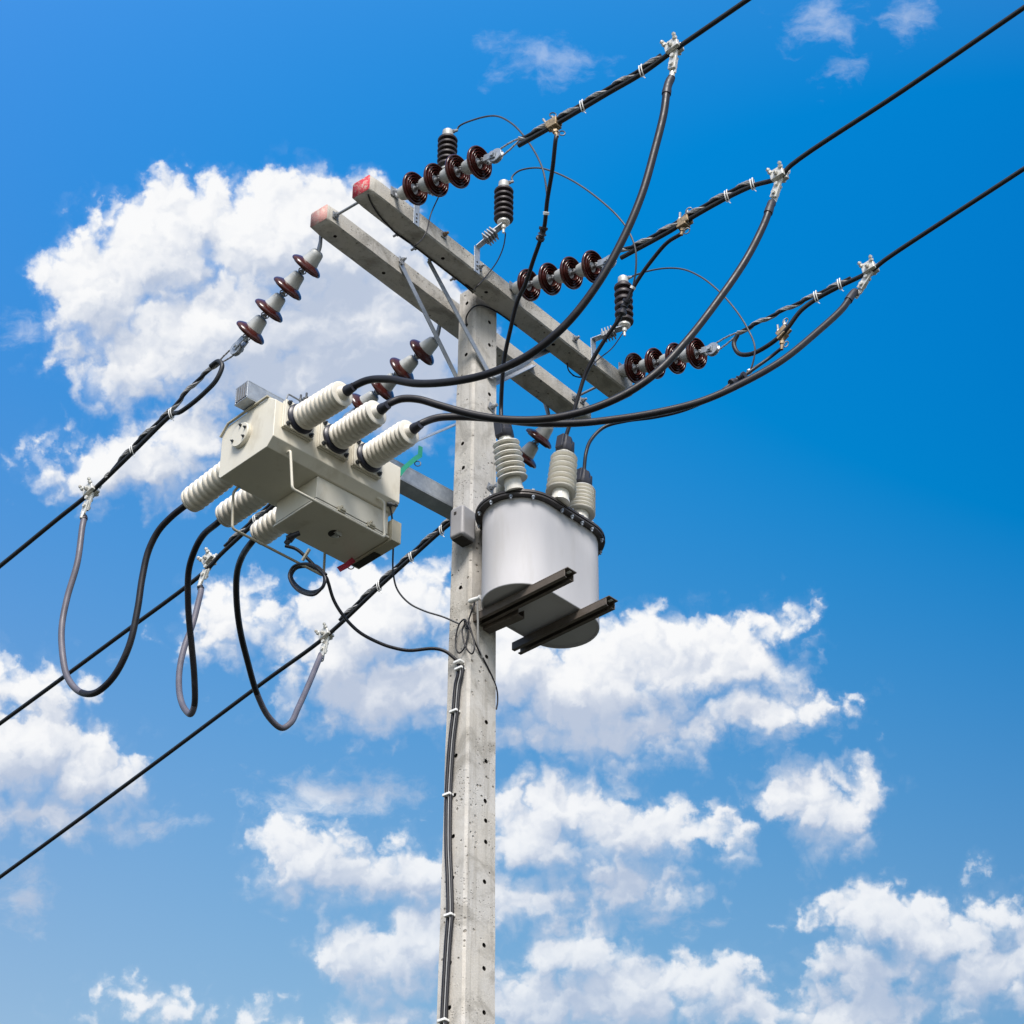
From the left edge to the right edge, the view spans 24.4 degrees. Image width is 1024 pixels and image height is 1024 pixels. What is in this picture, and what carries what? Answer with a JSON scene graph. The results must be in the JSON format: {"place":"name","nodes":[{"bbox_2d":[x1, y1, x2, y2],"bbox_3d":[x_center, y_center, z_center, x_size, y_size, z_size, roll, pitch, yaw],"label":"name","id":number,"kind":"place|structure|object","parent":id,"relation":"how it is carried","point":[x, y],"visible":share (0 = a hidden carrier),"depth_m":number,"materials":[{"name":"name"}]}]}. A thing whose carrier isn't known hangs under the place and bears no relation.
{"place":"outdoors","nodes":[
{"label":"outdoors","id":0,"kind":"place"},
{"bbox_2d":[0,0,1023,1023],"label":"sky","id":1,"kind":"structure","parent":0,"point":[781,780],"materials":[{"name":"blue"}]},
{"bbox_3d":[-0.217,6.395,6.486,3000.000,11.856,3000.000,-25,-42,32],"label":"ground","id":2,"kind":"structure","parent":0,"visible":0},
{"bbox_2d":[437,290,496,1023],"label":"utility pole","id":3,"kind":"object","parent":2,"relation":"on","point":[472,986],"visible":0.88,"depth_m":10.21,"materials":[{"name":"concrete"}]},
{"bbox_2d":[234,380,453,519],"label":"cantilever beam","id":4,"kind":"structure","parent":3,"relation":"attached to","point":[426,492],"depth_m":10.91,"materials":[{"name":"metal"}]},
{"bbox_2d":[181,381,423,575],"bbox_3d":[-0.861,-0.166,10.583,1.184,0.797,0.930,-25,-42,32],"label":"load break switch","id":5,"kind":"object","parent":4,"relation":"attached to","point":[311,474],"visible":0.99,"depth_m":10.36,"materials":[{"name":"beige paint"}]},
{"bbox_2d":[389,507,458,623],"bbox_3d":[-0.452,0.267,10.570,0.434,0.456,0.181,27,-43,-33],"label":"lead wire","id":6,"kind":"object","parent":5,"relation":"hanging from","point":[412,605],"visible":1,"depth_m":10.56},
{"bbox_2d":[285,544,455,659],"bbox_3d":[-0.691,0.414,10.470,0.831,0.472,0.392,21,-40,-27],"label":"lead wire","id":7,"kind":"object","parent":3,"relation":"attached to","point":[342,614],"visible":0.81,"depth_m":10.45,"materials":[{"name":"black rubber"}]},
{"bbox_2d":[288,562,326,596],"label":"lead wire","id":8,"kind":"object","parent":7,"relation":"attached to","point":[324,573],"visible":1,"depth_m":10.10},
{"bbox_2d":[399,261,456,376],"bbox_3d":[-0.392,-0.911,11.380,0.017,0.510,0.433,-29,-44,35],"label":"crossarm brace","id":9,"kind":"object","parent":3,"relation":"attached to","point":[429,322],"visible":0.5,"depth_m":11.38,"materials":[{"name":"metal"}]},
{"bbox_2d":[418,423,455,440],"bbox_3d":[-0.452,-0.325,10.965,0.033,0.625,0.668,-28,-44,34],"label":"stay strap","id":10,"kind":"object","parent":3,"relation":"attached to","point":[437,431],"visible":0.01,"depth_m":11.12,"materials":[{"name":"metal"}]},
{"bbox_2d":[437,1017,449,1022],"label":"cable strap","id":11,"kind":"object","parent":3,"relation":"attached to","point":[442,1020],"visible":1,"depth_m":9.43,"materials":[{"name":"white plastic"}]},
{"bbox_2d":[442,791,453,797],"bbox_3d":[-0.271,1.198,10.027,0.042,0.012,0.031,-25,-42,32],"label":"cable strap","id":12,"kind":"object","parent":3,"relation":"attached to","point":[446,794],"visible":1,"depth_m":10.02,"materials":[{"name":"white plastic"}]},
{"bbox_2d":[443,912,455,917],"bbox_3d":[-0.256,1.650,9.690,0.042,0.012,0.031,-25,-42,32],"label":"cable strap","id":13,"kind":"object","parent":3,"relation":"attached to","point":[447,914],"visible":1,"depth_m":9.68,"materials":[{"name":"white plastic"}]},
{"bbox_2d":[310,205,590,419],"bbox_3d":[-0.255,-0.952,11.739,0.150,0.102,2.000,-25,-42,32],"label":"crossarm","id":14,"kind":"object","parent":3,"relation":"attached to","point":[351,240],"visible":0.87,"depth_m":11.50,"materials":[{"name":"concrete"}]},
{"bbox_2d":[230,235,322,355],"bbox_3d":[-1.113,-1.036,11.218,0.564,0.498,0.163,-25,-42,32],"label":"insulator string","id":15,"kind":"object","parent":14,"relation":"attached to","point":[273,304],"visible":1,"depth_m":11.15,"materials":[{"name":"brown ceramic"}]},
{"bbox_2d":[0,346,240,568],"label":"overhead conductor","id":16,"kind":"object","parent":15,"relation":"hanging from","point":[145,436],"visible":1,"depth_m":11.38,"materials":[{"name":"metal"}]},
{"bbox_2d":[78,477,101,518],"bbox_3d":[-2.048,-0.057,11.474,0.088,0.211,0.092,-25,-42,32],"label":"line clamp","id":17,"kind":"object","parent":16,"relation":"attached to","point":[87,490],"visible":1,"depth_m":11.47,"materials":[{"name":"metal"}]},
{"bbox_2d":[58,503,186,696],"bbox_3d":[-1.788,0.303,10.857,0.066,1.152,0.917,29,-44,-34],"label":"jumper cable","id":18,"kind":"object","parent":17,"relation":"hanging from","point":[116,672],"visible":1,"depth_m":10.76,"materials":[{"name":"black rubber"}]},
{"bbox_2d":[342,325,440,417],"bbox_3d":[-0.599,-0.690,11.816,0.651,0.376,0.163,-25,-42,32],"label":"insulator string","id":19,"kind":"object","parent":14,"relation":"attached to","point":[423,350],"visible":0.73,"depth_m":11.73,"materials":[{"name":"brown ceramic"}]},
{"bbox_2d":[0,503,274,725],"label":"overhead conductor","id":20,"kind":"object","parent":19,"relation":"hanging from","point":[234,538],"visible":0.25,"depth_m":12.23,"materials":[{"name":"metal"}]},
{"bbox_2d":[197,547,216,585],"bbox_3d":[-1.555,0.289,12.094,0.099,0.208,0.093,-25,-42,32],"label":"line clamp","id":21,"kind":"object","parent":20,"relation":"attached to","point":[207,558],"visible":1,"depth_m":12.09,"materials":[{"name":"metal"}]},
{"bbox_2d":[176,519,220,716],"bbox_3d":[-1.509,0.447,11.269,0.142,1.034,1.258,7,-35,-10],"label":"jumper cable","id":22,"kind":"object","parent":21,"relation":"hanging from","point":[191,621],"visible":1,"depth_m":11.07,"materials":[{"name":"black rubber"}]},
{"bbox_2d":[496,362,535,385],"bbox_3d":[-0.008,-0.687,11.803,0.036,0.433,0.408,-22,-41,28],"label":"crossarm brace","id":23,"kind":"object","parent":14,"relation":"attached to","point":[515,372],"visible":0.47,"depth_m":11.85,"materials":[{"name":"metal"}]},
{"bbox_2d":[496,404,553,492],"bbox_3d":[0.009,-0.282,12.223,0.506,0.573,0.163,-25,-42,32],"label":"insulator string","id":24,"kind":"object","parent":14,"relation":"attached to","point":[541,436],"visible":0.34,"depth_m":12.13,"materials":[{"name":"brown ceramic"}]},
{"bbox_2d":[0,518,449,878],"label":"overhead conductor","id":25,"kind":"object","parent":24,"relation":"hanging from","point":[404,561],"visible":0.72,"depth_m":12.69,"materials":[{"name":"metal"}]},
{"bbox_2d":[314,622,333,661],"bbox_3d":[-0.991,0.699,12.545,0.088,0.213,0.092,-25,-42,32],"label":"line clamp","id":26,"kind":"object","parent":25,"relation":"attached to","point":[323,634],"visible":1,"depth_m":12.54,"materials":[{"name":"metal"}]},
{"bbox_2d":[233,540,324,730],"bbox_3d":[-1.196,0.563,11.653,0.240,0.721,1.710,-3,-35,5],"label":"jumper cable","id":27,"kind":"object","parent":26,"relation":"hanging from","point":[272,721],"visible":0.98,"depth_m":11.62,"materials":[{"name":"black rubber"}]},
{"bbox_2d":[440,658,460,1023],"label":"lead wire","id":28,"kind":"object","parent":3,"relation":"attached to","point":[446,847],"visible":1,"depth_m":9.89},
{"bbox_2d":[443,669,460,1023],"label":"lead wire","id":29,"kind":"object","parent":3,"relation":"attached to","point":[448,846],"visible":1,"depth_m":9.87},
{"bbox_2d":[444,665,463,1023],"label":"lead wire","id":30,"kind":"object","parent":3,"relation":"attached to","point":[450,849],"visible":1,"depth_m":9.86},
{"bbox_2d":[449,708,459,713],"bbox_3d":[-0.248,0.863,10.242,0.042,0.012,0.031,-25,-42,32],"label":"cable strap","id":31,"kind":"object","parent":3,"relation":"attached to","point":[453,710],"visible":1,"depth_m":10.23,"materials":[{"name":"white plastic"}]},
{"bbox_2d":[427,259,488,369],"bbox_3d":[-0.245,-0.923,11.326,0.015,0.443,0.492,-25,-42,32],"label":"crossarm brace","id":32,"kind":"object","parent":3,"relation":"attached to","point":[457,314],"visible":0.8,"depth_m":11.32,"materials":[{"name":"metal"}]},
{"bbox_2d":[453,659,463,665],"bbox_3d":[-0.233,0.658,10.372,0.042,0.012,0.031,-25,-42,32],"label":"cable strap","id":33,"kind":"object","parent":3,"relation":"attached to","point":[460,661],"visible":1,"depth_m":10.36,"materials":[{"name":"white plastic"}]},
{"bbox_2d":[454,665,465,671],"bbox_3d":[-0.227,0.685,10.347,0.042,0.012,0.031,-25,-42,32],"label":"cable strap","id":34,"kind":"object","parent":3,"relation":"attached to","point":[456,669],"visible":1,"depth_m":10.34,"materials":[{"name":"white plastic"}]},
{"bbox_2d":[450,505,474,547],"bbox_3d":[-0.214,0.117,10.726,0.100,0.263,0.161,-12,-37,17],"label":"junction box","id":35,"kind":"object","parent":3,"relation":"attached to","point":[462,526],"visible":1,"depth_m":10.69,"materials":[{"name":"grey paint"}]},
{"bbox_2d":[455,602,474,654],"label":"lead wire","id":36,"kind":"object","parent":3,"relation":"attached to","point":[468,629],"visible":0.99,"depth_m":10.42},
{"bbox_2d":[468,595,480,603],"bbox_3d":[-0.163,0.388,10.507,0.062,0.026,0.026,-21,-40,27],"label":"wire clip","id":37,"kind":"object","parent":3,"relation":"attached to","point":[473,599],"visible":1,"depth_m":10.50,"materials":[{"name":"white plastic"}]},
{"bbox_2d":[476,601,483,657],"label":"lead wire","id":38,"kind":"object","parent":3,"relation":"attached to","point":[477,604],"visible":1,"depth_m":10.45,"materials":[{"name":"grey metal"}]},
{"bbox_2d":[468,618,497,709],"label":"lead wire","id":39,"kind":"object","parent":3,"relation":"attached to","point":[486,665],"visible":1,"depth_m":10.42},
{"bbox_2d":[465,304,516,326],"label":"lead wire","id":40,"kind":"object","parent":3,"relation":"attached to","point":[486,307],"visible":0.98,"depth_m":11.56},
{"bbox_2d":[486,482,496,492],"bbox_3d":[-0.089,-0.117,10.990,0.038,0.054,0.054,-25,-42,32],"label":"through bolt","id":41,"kind":"object","parent":3,"relation":"attached to","point":[490,487],"visible":0.98,"depth_m":10.98,"materials":[{"name":"metal"}]},
{"bbox_2d":[352,175,631,398],"bbox_3d":[-0.064,-1.058,11.583,0.196,0.099,2.000,-25,-42,32],"label":"crossarm","id":42,"kind":"object","parent":3,"relation":"attached to","point":[449,254],"visible":0.93,"depth_m":11.45,"materials":[{"name":"concrete"}]},
{"bbox_2d":[332,202,357,220],"bbox_3d":[-0.763,-1.420,11.071,0.173,0.036,0.036,-25,-42,32],"label":"tie rod","id":43,"kind":"object","parent":42,"relation":"attached to","point":[335,215],"visible":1,"depth_m":11.09,"materials":[{"name":"metal"}]},
{"bbox_2d":[367,194,473,292],"bbox_3d":[-0.448,-1.253,11.208,0.060,0.007,0.845,-21,-40,28],"label":"lead wire","id":44,"kind":"object","parent":42,"relation":"attached to","point":[415,246],"visible":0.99,"depth_m":11.22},
{"bbox_2d":[413,128,457,227],"bbox_3d":[-0.354,-1.586,11.230,0.200,0.569,0.097,-16,-38,22],"label":"surge arrester","id":45,"kind":"object","parent":42,"relation":"attached to","point":[447,145],"visible":0.46,"depth_m":11.26,"materials":[{"name":"ceramic"}]},
{"bbox_2d":[401,197,438,246],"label":"lead wire","id":46,"kind":"object","parent":45,"relation":"attached to","point":[427,226],"visible":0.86,"depth_m":11.14,"materials":[{"name":"grey metal"}]},
{"bbox_2d":[457,115,546,190],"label":"lead wire","id":47,"kind":"object","parent":45,"relation":"attached to","point":[519,130],"visible":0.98,"depth_m":10.96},
{"bbox_2d":[390,145,503,205],"bbox_3d":[-0.296,-1.535,10.821,0.658,0.232,0.163,-25,-42,32],"label":"insulator string","id":48,"kind":"object","parent":42,"relation":"attached to","point":[457,171],"visible":1,"depth_m":10.80,"materials":[{"name":"brown ceramic"}]},
{"bbox_2d":[495,0,750,160],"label":"overhead conductor","id":49,"kind":"object","parent":48,"relation":"attached to","point":[646,67],"visible":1,"depth_m":10.27,"materials":[{"name":"metal"}]},
{"bbox_2d":[542,112,565,137],"bbox_3d":[0.183,-1.701,10.453,0.125,0.179,0.046,-25,-42,32],"label":"hot line clamp","id":50,"kind":"object","parent":49,"relation":"attached to","point":[552,125],"visible":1,"depth_m":10.44,"materials":[{"name":"brown metal"}]},
{"bbox_2d":[499,134,557,414],"bbox_3d":[0.076,-1.042,10.568,0.057,0.821,1.012,9,-36,-13],"label":"lead wire","id":51,"kind":"object","parent":50,"relation":"attached to","point":[543,229],"visible":0.98,"depth_m":10.55,"materials":[{"name":"black rubber"}]},
{"bbox_2d":[660,32,683,75],"bbox_3d":[0.689,-1.936,10.106,0.082,0.209,0.092,-25,-42,32],"label":"line clamp","id":52,"kind":"object","parent":49,"relation":"attached to","point":[671,45],"visible":1,"depth_m":10.11,"materials":[{"name":"metal"}]},
{"bbox_2d":[352,74,674,388],"bbox_3d":[-0.039,-1.097,9.989,1.633,1.340,0.104,-18,-39,24],"label":"jumper cable","id":53,"kind":"object","parent":52,"relation":"hanging from","point":[563,326],"visible":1,"depth_m":9.66,"materials":[{"name":"black rubber"}]},
{"bbox_2d":[474,179,513,274],"bbox_3d":[-0.080,-1.385,11.508,0.186,0.561,0.097,-15,-38,21],"label":"surge arrester","id":54,"kind":"object","parent":42,"relation":"attached to","point":[503,205],"visible":1,"depth_m":11.49,"materials":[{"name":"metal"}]},
{"bbox_2d":[465,232,505,289],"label":"lead wire","id":55,"kind":"object","parent":54,"relation":"attached to","point":[492,267],"visible":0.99,"depth_m":11.47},
{"bbox_2d":[509,250,616,301],"bbox_3d":[0.245,-1.137,11.368,0.632,0.258,0.163,-25,-42,32],"label":"insulator string","id":56,"kind":"object","parent":42,"relation":"attached to","point":[569,273],"visible":0.94,"depth_m":11.36,"materials":[{"name":"brown ceramic"}]},
{"bbox_2d":[620,5,1023,259],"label":"overhead conductor","id":57,"kind":"object","parent":56,"relation":"attached to","point":[710,204],"visible":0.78,"depth_m":10.62,"materials":[{"name":"metal"}]},
{"bbox_2d":[511,167,636,282],"bbox_3d":[0.285,-1.387,11.321,0.637,0.879,0.078,-10,-36,15],"label":"lead wire","id":58,"kind":"object","parent":57,"relation":"attached to","point":[594,195],"visible":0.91,"depth_m":11.32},
{"bbox_2d":[676,207,692,235],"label":"hot line clamp","id":59,"kind":"object","parent":57,"relation":"attached to","point":[683,224],"visible":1,"depth_m":10.93,"materials":[{"name":"brown metal"}]},
{"bbox_2d":[565,232,681,434],"bbox_3d":[0.507,-0.824,10.920,0.044,0.787,0.755,30,-44,-35],"label":"lead wire","id":60,"kind":"object","parent":59,"relation":"attached to","point":[622,311],"visible":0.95,"depth_m":10.99,"materials":[{"name":"black rubber"}]},
{"bbox_2d":[766,161,790,201],"bbox_3d":[1.189,-1.462,10.641,0.108,0.199,0.093,-25,-42,32],"label":"line clamp","id":61,"kind":"object","parent":57,"relation":"attached to","point":[777,174],"visible":1,"depth_m":10.64,"materials":[{"name":"metal"}]},
{"bbox_2d":[387,199,775,423],"bbox_3d":[0.282,-0.869,10.312,1.791,1.234,0.167,-4,-35,6],"label":"jumper cable","id":62,"kind":"object","parent":61,"relation":"hanging from","point":[668,361],"visible":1,"depth_m":10.06,"materials":[{"name":"black rubber"}]},
{"bbox_2d":[566,363,581,377],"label":"lead wire","id":63,"kind":"object","parent":42,"relation":"attached to","point":[571,373],"visible":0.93,"depth_m":11.97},
{"bbox_2d":[572,387,595,400],"bbox_3d":[0.386,-0.620,12.206,0.173,0.036,0.036,-25,-42,32],"label":"tie rod","id":64,"kind":"object","parent":42,"relation":"attached to","point":[582,393],"visible":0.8,"depth_m":12.21,"materials":[{"name":"metal"}]},
{"bbox_2d":[590,275,633,365],"bbox_3d":[0.516,-0.976,12.063,0.220,0.530,0.097,-18,-39,24],"label":"surge arrester","id":65,"kind":"object","parent":42,"relation":"attached to","point":[622,288],"visible":0.74,"depth_m":12.02,"materials":[{"name":"ceramic"}]},
{"bbox_2d":[572,332,622,376],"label":"lead wire","id":66,"kind":"object","parent":65,"relation":"attached to","point":[607,351],"visible":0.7,"depth_m":12.05,"materials":[{"name":"grey metal"}]},
{"bbox_2d":[632,267,755,368],"bbox_3d":[0.892,-0.959,11.778,0.672,0.870,0.038,-19,-39,25],"label":"lead wire","id":67,"kind":"object","parent":65,"relation":"attached to","point":[729,302],"visible":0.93,"depth_m":11.76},
{"bbox_2d":[618,337,719,383],"bbox_3d":[0.789,-0.769,11.948,0.613,0.256,0.163,-25,-42,32],"label":"insulator string","id":68,"kind":"object","parent":42,"relation":"attached to","point":[634,368],"visible":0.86,"depth_m":11.94,"materials":[{"name":"brown ceramic"}]},
{"bbox_2d":[713,166,1023,356],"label":"overhead conductor","id":69,"kind":"object","parent":68,"relation":"attached to","point":[839,284],"visible":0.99,"depth_m":11.40,"materials":[{"name":"metal"}]},
{"bbox_2d":[775,318,791,350],"bbox_3d":[1.314,-0.862,11.482,0.080,0.180,0.046,-25,-42,32],"label":"hot line clamp","id":70,"kind":"object","parent":69,"relation":"attached to","point":[782,339],"visible":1,"depth_m":11.47,"materials":[{"name":"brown metal"}]},
{"bbox_2d":[582,348,780,468],"bbox_3d":[0.817,-0.487,11.241,0.978,0.754,0.073,2,-35,-2],"label":"lead wire","id":71,"kind":"object","parent":70,"relation":"attached to","point":[743,374],"visible":0.77,"depth_m":11.22,"materials":[{"name":"black rubber"}]},
{"bbox_2d":[855,255,879,298],"bbox_3d":[1.679,-1.113,11.290,0.146,0.173,0.093,-25,-42,32],"label":"line clamp","id":72,"kind":"object","parent":69,"relation":"attached to","point":[868,266],"visible":1,"depth_m":11.27,"materials":[{"name":"metal"}]},
{"bbox_2d":[420,288,858,427],"bbox_3d":[0.600,-0.712,10.789,2.154,1.166,0.093,6,-35,-9],"label":"jumper cable","id":73,"kind":"object","parent":72,"relation":"hanging from","point":[852,294],"visible":0.93,"depth_m":10.62,"materials":[{"name":"black rubber"}]},
{"bbox_2d":[488,402,497,412],"bbox_3d":[-0.085,-0.503,11.262,0.038,0.054,0.054,-25,-42,32],"label":"through bolt","id":74,"kind":"object","parent":3,"relation":"attached to","point":[491,407],"visible":1,"depth_m":11.26,"materials":[{"name":"metal"}]},
{"bbox_2d":[483,609,523,633],"bbox_3d":[-0.037,0.480,10.488,0.200,0.042,0.046,-25,-42,32],"label":"tank bracket","id":75,"kind":"object","parent":3,"relation":"attached to","point":[513,617],"visible":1,"depth_m":10.47,"materials":[{"name":"brown metal"}]},
{"bbox_2d":[489,349,549,379],"bbox_3d":[0.052,-0.742,11.644,0.036,0.521,0.502,-25,-42,31],"label":"crossarm brace","id":76,"kind":"object","parent":3,"relation":"attached to","point":[543,352],"visible":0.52,"depth_m":11.69,"materials":[{"name":"metal"}]},
{"bbox_2d":[473,422,617,654],"bbox_3d":[0.140,0.083,10.725,0.611,0.935,0.764,-25,-42,32],"label":"voltage transformer","id":77,"kind":"object","parent":3,"relation":"attached to","point":[541,552],"visible":0.98,"depth_m":10.56,"materials":[{"name":"grey paint"}]}
]}

